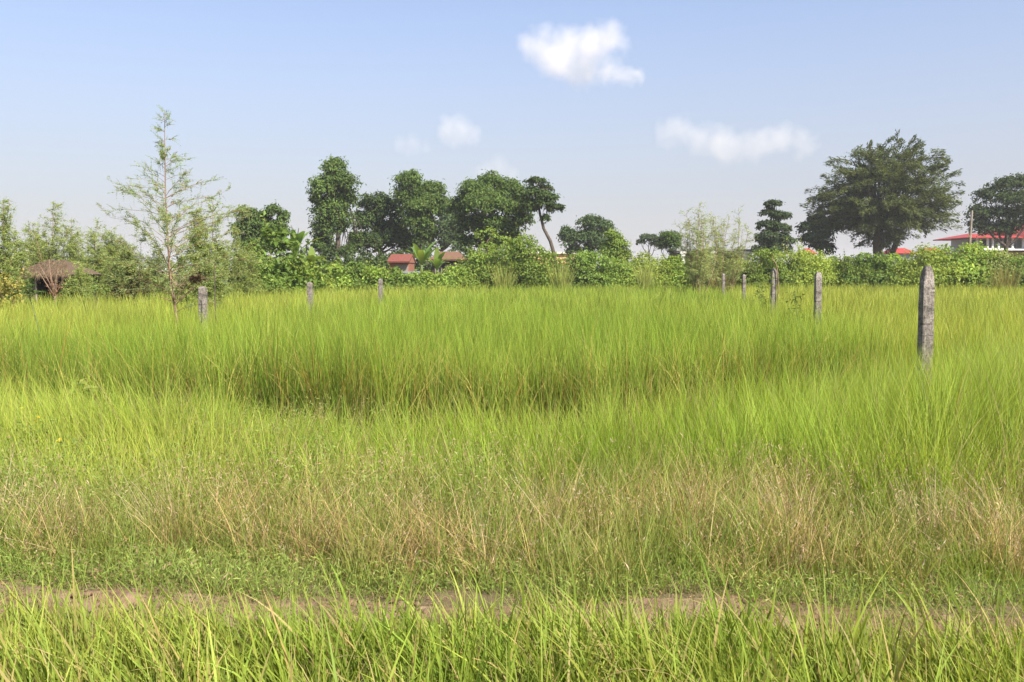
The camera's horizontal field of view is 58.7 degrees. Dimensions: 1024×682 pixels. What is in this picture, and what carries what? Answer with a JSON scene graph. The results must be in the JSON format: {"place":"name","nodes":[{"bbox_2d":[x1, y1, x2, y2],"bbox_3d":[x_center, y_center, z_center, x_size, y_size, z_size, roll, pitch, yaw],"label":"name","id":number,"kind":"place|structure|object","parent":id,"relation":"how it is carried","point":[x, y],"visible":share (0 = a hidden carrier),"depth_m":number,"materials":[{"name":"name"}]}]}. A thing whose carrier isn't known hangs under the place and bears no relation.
{"place":"outdoors","nodes":[
{"label":"outdoors","id":0,"kind":"place"},
{"bbox_2d":[0,323,1023,530],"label":"grass","id":1,"kind":"structure","parent":0,"point":[897,405],"depth_m":6.24,"materials":[{"name":"plant"}]},
{"bbox_2d":[0,271,1023,681],"bbox_3d":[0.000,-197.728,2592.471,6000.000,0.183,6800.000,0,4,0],"label":"ground","id":2,"kind":"structure","parent":0,"point":[490,597],"depth_m":4.32,"materials":[{"name":"soil"}]},
{"bbox_2d":[0,266,27,313],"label":"yellow shrub","id":3,"kind":"object","parent":2,"relation":"on","point":[5,276],"visible":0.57,"depth_m":21.80,"materials":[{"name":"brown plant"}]},
{"bbox_2d":[0,252,33,310],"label":"feathery shrub","id":4,"kind":"object","parent":2,"relation":"on","point":[11,270],"visible":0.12,"depth_m":25.45,"materials":[{"name":"green plant"}]},
{"bbox_2d":[0,197,36,301],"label":"feathery shrub","id":5,"kind":"object","parent":2,"relation":"on","point":[9,245],"visible":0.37,"depth_m":25.85,"materials":[{"name":"green plant"}]},
{"bbox_2d":[7,277,46,348],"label":"young plant","id":6,"kind":"object","parent":2,"relation":"on","point":[29,288],"visible":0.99,"depth_m":10.46,"materials":[{"name":"green plant"}]},
{"bbox_2d":[9,221,53,270],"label":"feathery shrub","id":7,"kind":"object","parent":2,"relation":"on","point":[28,228],"visible":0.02,"depth_m":34.83,"materials":[{"name":"green plant"}]},
{"bbox_2d":[0,436,81,535],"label":"straw clump","id":8,"kind":"object","parent":2,"relation":"on","point":[2,514],"visible":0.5,"depth_m":5.05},
{"bbox_2d":[14,201,86,265],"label":"feathery shrub","id":9,"kind":"object","parent":2,"relation":"on","point":[35,257],"visible":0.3,"depth_m":33.73,"materials":[{"name":"green plant"}]},
{"bbox_2d":[38,259,66,302],"bbox_3d":[-13.057,-1.362,25.936,1.052,1.940,0.407,1,4,9],"label":"dead sapling","id":10,"kind":"object","parent":2,"relation":"on","point":[54,292],"visible":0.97,"depth_m":25.89,"materials":[{"name":"wood"}]},
{"bbox_2d":[18,260,102,306],"bbox_3d":[-15.087,-1.647,30.138,2.126,2.066,2.548,0,4,0],"label":"thatched hut","id":11,"kind":"object","parent":2,"relation":"on","point":[60,266],"visible":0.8,"depth_m":29.77,"materials":[{"name":"plant"}]},
{"bbox_2d":[13,473,111,544],"bbox_3d":[-2.450,0.918,4.938,0.509,0.401,0.614,0,4,0],"label":"straw clump","id":12,"kind":"object","parent":2,"relation":"on","point":[66,509],"visible":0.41,"depth_m":4.94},
{"bbox_2d":[53,437,90,479],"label":"leafy weed","id":13,"kind":"object","parent":2,"relation":"on","point":[59,440],"visible":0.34,"depth_m":5.97,"materials":[{"name":"green plant"}]},
{"bbox_2d":[51,219,95,267],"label":"feathery shrub","id":14,"kind":"object","parent":2,"relation":"on","point":[71,247],"visible":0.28,"depth_m":34.62,"materials":[{"name":"green plant"}]},
{"bbox_2d":[57,260,95,304],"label":"feathery shrub","id":15,"kind":"object","parent":2,"relation":"on","point":[78,284],"visible":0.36,"depth_m":26.82,"materials":[{"name":"green plant"}]},
{"bbox_2d":[61,378,97,403],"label":"broad leaf weed","id":16,"kind":"object","parent":2,"relation":"on","point":[78,383],"visible":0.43,"depth_m":8.46,"materials":[{"name":"green plant"}]},
{"bbox_2d":[54,270,110,303],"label":"bush","id":17,"kind":"object","parent":2,"relation":"on","point":[96,286],"visible":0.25,"depth_m":28.18,"materials":[{"name":"green plant"}]},
{"bbox_2d":[76,218,118,304],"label":"feathery shrub","id":18,"kind":"object","parent":2,"relation":"on","point":[92,241],"visible":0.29,"depth_m":32.51,"materials":[{"name":"green plant"}]},
{"bbox_2d":[86,226,131,301],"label":"feathery shrub","id":19,"kind":"object","parent":2,"relation":"on","point":[96,267],"visible":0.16,"depth_m":32.69,"materials":[{"name":"green plant"}]},
{"bbox_2d":[96,234,158,305],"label":"feathery shrub","id":20,"kind":"object","parent":2,"relation":"on","point":[127,271],"visible":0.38,"depth_m":28.78,"materials":[{"name":"green plant"}]},
{"bbox_2d":[105,266,168,312],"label":"bush","id":21,"kind":"object","parent":2,"relation":"on","point":[140,274],"visible":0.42,"depth_m":28.47,"materials":[{"name":"green plant"}]},
{"bbox_2d":[139,246,179,304],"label":"feathery shrub","id":22,"kind":"object","parent":2,"relation":"on","point":[156,274],"visible":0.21,"depth_m":30.86,"materials":[{"name":"green plant"}]},
{"bbox_2d":[106,462,217,540],"bbox_3d":[-1.954,0.855,4.999,0.573,0.510,0.633,2,5,25],"label":"straw clump","id":23,"kind":"object","parent":2,"relation":"on","point":[152,502],"visible":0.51,"depth_m":4.95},
{"bbox_2d":[90,105,285,331],"bbox_3d":[-5.385,-1.665,14.959,2.706,4.344,3.214,-3,5,-35],"label":"sapling","id":24,"kind":"object","parent":2,"relation":"on","point":[166,217],"visible":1,"depth_m":14.84,"materials":[{"name":"green plant"}]},
{"bbox_2d":[160,195,240,313],"bbox_3d":[-8.162,-1.997,23.937,1.836,3.631,1.625,0,4,0],"label":"feathery shrub","id":25,"kind":"object","parent":2,"relation":"on","point":[220,286],"visible":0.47,"depth_m":23.73,"materials":[{"name":"green plant"}]},
{"bbox_2d":[198,286,208,327],"bbox_3d":[-4.906,-0.069,14.537,0.162,1.610,0.137,0,4,0],"label":"concrete post","id":26,"kind":"object","parent":2,"relation":"on","point":[203,300],"visible":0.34,"depth_m":14.44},
{"bbox_2d":[222,224,264,299],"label":"feathery shrub","id":27,"kind":"object","parent":2,"relation":"on","point":[243,280],"visible":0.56,"depth_m":32.80,"materials":[{"name":"green plant"}]},
{"bbox_2d":[227,202,295,254],"bbox_3d":[-16.391,-6.001,59.698,4.527,6.491,3.258,0,4,0],"label":"tree","id":28,"kind":"object","parent":2,"relation":"on","point":[251,228],"visible":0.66,"depth_m":59.02,"materials":[{"name":"green plant"}]},
{"bbox_2d":[233,247,292,298],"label":"bush","id":29,"kind":"object","parent":2,"relation":"on","point":[269,282],"visible":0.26,"depth_m":35.36,"materials":[{"name":"green plant"}]},
{"bbox_2d":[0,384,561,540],"bbox_3d":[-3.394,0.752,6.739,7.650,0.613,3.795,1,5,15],"label":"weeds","id":30,"kind":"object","parent":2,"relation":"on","point":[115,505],"visible":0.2,"depth_m":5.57,"materials":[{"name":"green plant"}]},
{"bbox_2d":[240,210,335,296],"bbox_3d":[-9.802,-3.186,37.540,5.094,4.518,3.481,0,4,0],"label":"broad leaved bush","id":31,"kind":"object","parent":2,"relation":"on","point":[279,240],"visible":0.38,"depth_m":37.40,"materials":[{"name":"green plant"}]},
{"bbox_2d":[288,228,323,255],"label":"banana plant","id":32,"kind":"object","parent":2,"relation":"on","point":[301,235],"visible":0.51,"depth_m":43.52,"materials":[{"name":"green plant"}]},
{"bbox_2d":[282,256,332,294],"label":"bush","id":33,"kind":"object","parent":2,"relation":"on","point":[329,282],"visible":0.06,"depth_m":40.66,"materials":[{"name":"green plant"}]},
{"bbox_2d":[307,282,313,311],"bbox_3d":[-4.642,-0.562,21.018,0.150,1.599,0.139,0,4,0],"label":"concrete post","id":34,"kind":"object","parent":2,"relation":"on","point":[309,289],"visible":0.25,"depth_m":20.92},
{"bbox_2d":[301,246,326,263],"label":"banana plant","id":35,"kind":"object","parent":2,"relation":"on","point":[311,256],"visible":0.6,"depth_m":45.62,"materials":[{"name":"green plant"}]},
{"bbox_2d":[305,258,354,294],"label":"bush","id":36,"kind":"object","parent":2,"relation":"on","point":[332,272],"visible":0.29,"depth_m":42.41,"materials":[{"name":"green plant"}]},
{"bbox_2d":[303,155,366,261],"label":"tree","id":37,"kind":"object","parent":2,"relation":"on","point":[335,183],"visible":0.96,"depth_m":65.06,"materials":[{"name":"green plant"}]},
{"bbox_2d":[315,242,369,270],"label":"bush","id":38,"kind":"object","parent":2,"relation":"on","point":[329,252],"visible":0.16,"depth_m":61.18,"materials":[{"name":"green plant"}]},
{"bbox_2d":[325,254,376,291],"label":"bush","id":39,"kind":"object","parent":2,"relation":"on","point":[350,265],"visible":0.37,"depth_m":43.45,"materials":[{"name":"green plant"}]},
{"bbox_2d":[330,247,388,267],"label":"bush","id":40,"kind":"object","parent":2,"relation":"on","point":[368,258],"visible":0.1,"depth_m":65.12,"materials":[{"name":"green plant"}]},
{"bbox_2d":[353,258,397,290],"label":"bush","id":41,"kind":"object","parent":2,"relation":"on","point":[377,273],"visible":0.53,"depth_m":43.16,"materials":[{"name":"green plant"}]},
{"bbox_2d":[345,191,417,262],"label":"tree","id":42,"kind":"object","parent":2,"relation":"on","point":[382,231],"visible":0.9,"depth_m":70.71,"materials":[{"name":"green plant"}]},
{"bbox_2d":[361,244,416,271],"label":"bush","id":43,"kind":"object","parent":2,"relation":"on","point":[382,255],"visible":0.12,"depth_m":65.69,"materials":[{"name":"green plant"}]},
{"bbox_2d":[371,264,420,295],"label":"bush","id":44,"kind":"object","parent":2,"relation":"on","point":[399,279],"visible":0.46,"depth_m":43.30,"materials":[{"name":"green plant"}]},
{"bbox_2d":[387,254,415,270],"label":"house","id":45,"kind":"structure","parent":2,"relation":"on","point":[405,262],"depth_m":60.12,"materials":[{"name":"red brick"}]},
{"bbox_2d":[401,237,431,276],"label":"bush","id":46,"kind":"object","parent":2,"relation":"on","point":[426,266],"visible":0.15,"depth_m":64.92,"materials":[{"name":"green plant"}]},
{"bbox_2d":[387,169,450,265],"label":"tree","id":47,"kind":"object","parent":2,"relation":"on","point":[423,203],"visible":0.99,"depth_m":68.81,"materials":[{"name":"green plant"}]},
{"bbox_2d":[407,241,439,273],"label":"banana plant","id":48,"kind":"object","parent":2,"relation":"on","point":[421,256],"visible":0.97,"depth_m":49.58,"materials":[{"name":"green plant"}]},
{"bbox_2d":[411,269,450,291],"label":"bush","id":49,"kind":"object","parent":2,"relation":"on","point":[426,279],"visible":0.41,"depth_m":44.30,"materials":[{"name":"green plant"}]},
{"bbox_2d":[0,249,865,273],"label":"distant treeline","id":50,"kind":"object","parent":2,"relation":"on","point":[330,260],"visible":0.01,"depth_m":348.02,"materials":[{"name":"green plant"}]},
{"bbox_2d":[406,196,466,251],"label":"tree","id":51,"kind":"object","parent":2,"relation":"on","point":[445,241],"visible":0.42,"depth_m":90.72,"materials":[{"name":"green plant"}]},
{"bbox_2d":[425,247,450,271],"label":"banana plant","id":52,"kind":"object","parent":2,"relation":"on","point":[437,262],"visible":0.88,"depth_m":50.80,"materials":[{"name":"green plant"}]},
{"bbox_2d":[429,252,466,274],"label":"rusty shed","id":53,"kind":"structure","parent":2,"relation":"on","point":[453,256],"depth_m":60.10,"materials":[{"name":"brown metal"}]},
{"bbox_2d":[428,263,483,292],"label":"bush","id":54,"kind":"object","parent":2,"relation":"on","point":[453,275],"visible":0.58,"depth_m":45.36,"materials":[{"name":"green plant"}]},
{"bbox_2d":[0,280,916,439],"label":"rice crop","id":55,"kind":"object","parent":2,"relation":"on","point":[530,339],"visible":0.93,"depth_m":9.61,"materials":[{"name":"green plant"}]},
{"bbox_2d":[454,242,514,289],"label":"bush","id":56,"kind":"object","parent":2,"relation":"on","point":[473,257],"visible":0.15,"depth_m":50.08,"materials":[{"name":"green plant"}]},
{"bbox_2d":[458,226,510,281],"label":"vine column","id":57,"kind":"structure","parent":2,"relation":"on","point":[490,239],"depth_m":51.31,"materials":[{"name":"green plant"}]},
{"bbox_2d":[444,169,537,251],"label":"tree","id":58,"kind":"object","parent":2,"relation":"on","point":[487,196],"visible":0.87,"depth_m":66.29,"materials":[{"name":"green plant"}]},
{"bbox_2d":[447,471,555,561],"bbox_3d":[-0.022,0.903,4.737,0.533,0.552,0.456,-2,5,-22],"label":"straw clump","id":59,"kind":"object","parent":2,"relation":"on","point":[484,525],"visible":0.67,"depth_m":4.64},
{"bbox_2d":[488,260,518,290],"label":"tall grass tuft","id":60,"kind":"object","parent":2,"relation":"on","point":[503,281],"visible":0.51,"depth_m":46.72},
{"bbox_2d":[455,230,562,289],"bbox_3d":[-0.134,-4.065,49.537,6.126,3.944,4.518,0,4,0],"label":"bush","id":61,"kind":"object","parent":2,"relation":"on","point":[525,263],"visible":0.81,"depth_m":48.97,"materials":[{"name":"green plant"}]},
{"bbox_2d":[0,541,1023,681],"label":"grass","id":62,"kind":"structure","parent":2,"relation":"on","point":[556,652],"depth_m":3.15,"materials":[{"name":"plant"}]},
{"bbox_2d":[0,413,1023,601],"bbox_3d":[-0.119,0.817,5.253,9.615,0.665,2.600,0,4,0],"label":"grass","id":63,"kind":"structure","parent":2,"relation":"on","point":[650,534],"depth_m":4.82,"materials":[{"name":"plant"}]},
{"bbox_2d":[0,491,1023,653],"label":"weeds","id":64,"kind":"object","parent":2,"relation":"on","point":[196,569],"visible":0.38,"depth_m":4.33,"materials":[{"name":"green plant"}]},
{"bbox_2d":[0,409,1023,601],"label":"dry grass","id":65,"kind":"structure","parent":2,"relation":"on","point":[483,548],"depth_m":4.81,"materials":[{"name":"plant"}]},
{"bbox_2d":[0,281,1023,374],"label":"rice crop","id":66,"kind":"object","parent":2,"relation":"on","point":[955,308],"visible":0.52,"depth_m":19.92,"materials":[{"name":"green plant"}]},
{"bbox_2d":[515,175,565,259],"bbox_3d":[1.997,-7.297,63.647,3.618,8.403,2.648,0,4,0],"label":"leaning tree","id":67,"kind":"object","parent":2,"relation":"on","point":[536,197],"visible":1,"depth_m":63.16,"materials":[{"name":"green plant"}]},
{"bbox_2d":[511,465,606,521],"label":"straw clump","id":68,"kind":"object","parent":2,"relation":"on","point":[551,493],"visible":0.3,"depth_m":5.24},
{"bbox_2d":[542,258,580,290],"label":"tall grass tuft","id":69,"kind":"object","parent":2,"relation":"on","point":[562,282],"visible":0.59,"depth_m":47.76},
{"bbox_2d":[546,245,625,290],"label":"bush","id":70,"kind":"object","parent":2,"relation":"on","point":[588,265],"visible":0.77,"depth_m":50.06,"materials":[{"name":"green plant"}]},
{"bbox_2d":[556,213,617,255],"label":"tree","id":71,"kind":"object","parent":2,"relation":"on","point":[592,237],"visible":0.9,"depth_m":82.89,"materials":[{"name":"green plant"}]},
{"bbox_2d":[599,228,633,262],"bbox_3d":[6.312,-4.695,55.749,2.406,4.425,2.080,0,4,0],"label":"tree","id":72,"kind":"object","parent":2,"relation":"on","point":[615,243],"visible":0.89,"depth_m":55.34,"materials":[{"name":"green plant"}]},
{"bbox_2d":[593,255,650,290],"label":"bush","id":73,"kind":"object","parent":2,"relation":"on","point":[621,276],"visible":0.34,"depth_m":50.32,"materials":[{"name":"green plant"}]},
{"bbox_2d":[608,243,676,288],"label":"bush","id":74,"kind":"object","parent":2,"relation":"on","point":[642,259],"visible":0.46,"depth_m":50.78,"materials":[{"name":"green plant"}]},
{"bbox_2d":[630,260,659,290],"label":"tall grass tuft","id":75,"kind":"object","parent":2,"relation":"on","point":[645,282],"visible":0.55,"depth_m":47.81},
{"bbox_2d":[636,233,659,262],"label":"tree","id":76,"kind":"object","parent":2,"relation":"on","point":[652,239],"visible":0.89,"depth_m":103.96,"materials":[{"name":"green plant"}]},
{"bbox_2d":[656,229,682,264],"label":"tree","id":77,"kind":"object","parent":2,"relation":"on","point":[668,239],"visible":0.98,"depth_m":77.11,"materials":[{"name":"green plant"}]},
{"bbox_2d":[646,254,714,289],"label":"bush","id":78,"kind":"object","parent":2,"relation":"on","point":[675,277],"visible":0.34,"depth_m":51.17,"materials":[{"name":"green plant"}]},
{"bbox_2d":[670,202,727,293],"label":"feathery shrub","id":79,"kind":"object","parent":2,"relation":"on","point":[693,273],"visible":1,"depth_m":39.78,"materials":[{"name":"green plant"}]},
{"bbox_2d":[676,250,741,290],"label":"bush","id":80,"kind":"object","parent":2,"relation":"on","point":[706,282],"visible":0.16,"depth_m":51.00,"materials":[{"name":"green plant"}]},
{"bbox_2d":[667,249,759,286],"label":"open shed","id":81,"kind":"structure","parent":2,"relation":"on","point":[677,253],"depth_m":77.71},
{"bbox_2d":[697,205,756,293],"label":"feathery shrub","id":82,"kind":"object","parent":2,"relation":"on","point":[725,264],"visible":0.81,"depth_m":40.86,"materials":[{"name":"green plant"}]},
{"bbox_2d":[750,266,777,317],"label":"climbing weed","id":83,"kind":"object","parent":2,"relation":"on","point":[761,295],"visible":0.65,"depth_m":19.99,"materials":[{"name":"green plant"}]},
{"bbox_2d":[729,246,812,288],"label":"bush","id":84,"kind":"object","parent":2,"relation":"on","point":[766,256],"visible":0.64,"depth_m":49.37,"materials":[{"name":"green plant"}]},
{"bbox_2d":[770,268,776,314],"bbox_3d":[6.023,-0.718,21.007,0.125,1.913,0.127,0,4,0],"label":"concrete post","id":85,"kind":"object","parent":2,"relation":"on","point":[774,281],"visible":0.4,"depth_m":20.92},
{"bbox_2d":[750,199,798,264],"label":"tree","id":86,"kind":"object","parent":2,"relation":"on","point":[777,234],"visible":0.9,"depth_m":73.05,"materials":[{"name":"green plant"}]},
{"bbox_2d":[729,455,823,537],"bbox_3d":[1.416,0.858,4.943,0.510,0.500,0.712,0,4,0],"label":"straw clump","id":87,"kind":"object","parent":2,"relation":"on","point":[777,498],"visible":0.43,"depth_m":4.99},
{"bbox_2d":[782,291,804,324],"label":"climbing weed","id":88,"kind":"object","parent":2,"relation":"on","point":[795,300],"visible":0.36,"depth_m":16.04,"materials":[{"name":"green plant"}]},
{"bbox_2d":[762,237,846,289],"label":"bush","id":89,"kind":"object","parent":2,"relation":"on","point":[814,262],"visible":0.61,"depth_m":49.51,"materials":[{"name":"green plant"}]},
{"bbox_2d":[813,272,821,324],"bbox_3d":[5.376,-0.298,16.024,0.132,1.839,0.126,0,4,0],"label":"concrete post","id":90,"kind":"object","parent":2,"relation":"on","point":[817,287],"visible":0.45,"depth_m":15.93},
{"bbox_2d":[794,213,843,262],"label":"tree","id":91,"kind":"object","parent":2,"relation":"on","point":[815,236],"visible":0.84,"depth_m":82.88,"materials":[{"name":"green plant"}]},
{"bbox_2d":[804,254,858,288],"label":"bush","id":92,"kind":"object","parent":2,"relation":"on","point":[848,258],"visible":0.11,"depth_m":50.65,"materials":[{"name":"green plant"}]},
{"bbox_2d":[833,250,913,289],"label":"bush","id":93,"kind":"object","parent":2,"relation":"on","point":[864,271],"visible":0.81,"depth_m":49.25,"materials":[{"name":"green plant"}]},
{"bbox_2d":[799,129,965,265],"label":"tree","id":94,"kind":"object","parent":2,"relation":"on","point":[879,218],"visible":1,"depth_m":81.16,"materials":[{"name":"green plant"}]},
{"bbox_2d":[867,252,910,286],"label":"bush","id":95,"kind":"object","parent":2,"relation":"on","point":[895,255],"visible":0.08,"depth_m":50.37,"materials":[{"name":"green plant"}]},
{"bbox_2d":[883,248,916,262],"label":"house","id":96,"kind":"structure","parent":2,"relation":"on","point":[900,252],"depth_m":117.85,"materials":[{"name":"red paint"}]},
{"bbox_2d":[857,458,982,550],"bbox_3d":[2.216,0.870,4.887,0.647,0.511,0.729,0,4,0],"label":"straw clump","id":97,"kind":"object","parent":2,"relation":"on","point":[929,513],"visible":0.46,"depth_m":4.85,"materials":[{"name":"plant"}]},
{"bbox_2d":[917,266,934,391],"bbox_3d":[4.191,0.190,9.242,0.135,1.905,0.133,0,4,0],"label":"concrete post","id":98,"kind":"object","parent":2,"relation":"on","point":[926,306],"visible":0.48,"depth_m":9.16,"materials":[{"name":"concrete"}]},
{"bbox_2d":[882,242,975,290],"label":"bush","id":99,"kind":"object","parent":2,"relation":"on","point":[913,272],"visible":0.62,"depth_m":48.17,"materials":[{"name":"green plant"}]},
{"bbox_2d":[911,243,987,289],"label":"bush","id":100,"kind":"object","parent":2,"relation":"on","point":[946,250],"visible":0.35,"depth_m":48.36,"materials":[{"name":"green plant"}]},
{"bbox_2d":[914,451,1023,542],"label":"straw clump","id":101,"kind":"object","parent":2,"relation":"on","point":[976,500],"visible":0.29,"depth_m":4.94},
{"bbox_2d":[944,235,1012,290],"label":"bush","id":102,"kind":"object","parent":2,"relation":"on","point":[968,248],"visible":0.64,"depth_m":48.24,"materials":[{"name":"green plant"}]},
{"bbox_2d":[933,226,1023,258],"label":"veranda house","id":103,"kind":"structure","parent":2,"relation":"on","point":[1016,246],"depth_m":113.48,"materials":[{"name":"red brick"}]},
{"bbox_2d":[961,172,1023,259],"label":"tree","id":104,"kind":"object","parent":2,"relation":"on","point":[1007,225],"visible":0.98,"depth_m":86.76,"materials":[{"name":"green plant"}]},
{"bbox_2d":[968,249,1023,290],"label":"bush","id":105,"kind":"object","parent":2,"relation":"on","point":[999,263],"visible":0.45,"depth_m":48.01,"materials":[{"name":"green plant"}]},
{"bbox_2d":[982,260,1023,290],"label":"tall grass tuft","id":106,"kind":"object","parent":2,"relation":"on","point":[1005,281],"visible":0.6,"depth_m":45.66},
{"bbox_2d":[988,253,1023,291],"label":"bush","id":107,"kind":"object","parent":2,"relation":"on","point":[1019,262],"visible":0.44,"depth_m":47.53,"materials":[{"name":"green plant"}]},
{"bbox_2d":[0,581,1023,646],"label":"path","id":108,"kind":"structure","parent":0,"point":[645,601],"depth_m":4.04,"materials":[{"name":"soil"}]},
{"bbox_2d":[0,0,1023,270],"label":"sky","id":109,"kind":"structure","parent":0,"point":[638,113],"materials":[{"name":"blue"}]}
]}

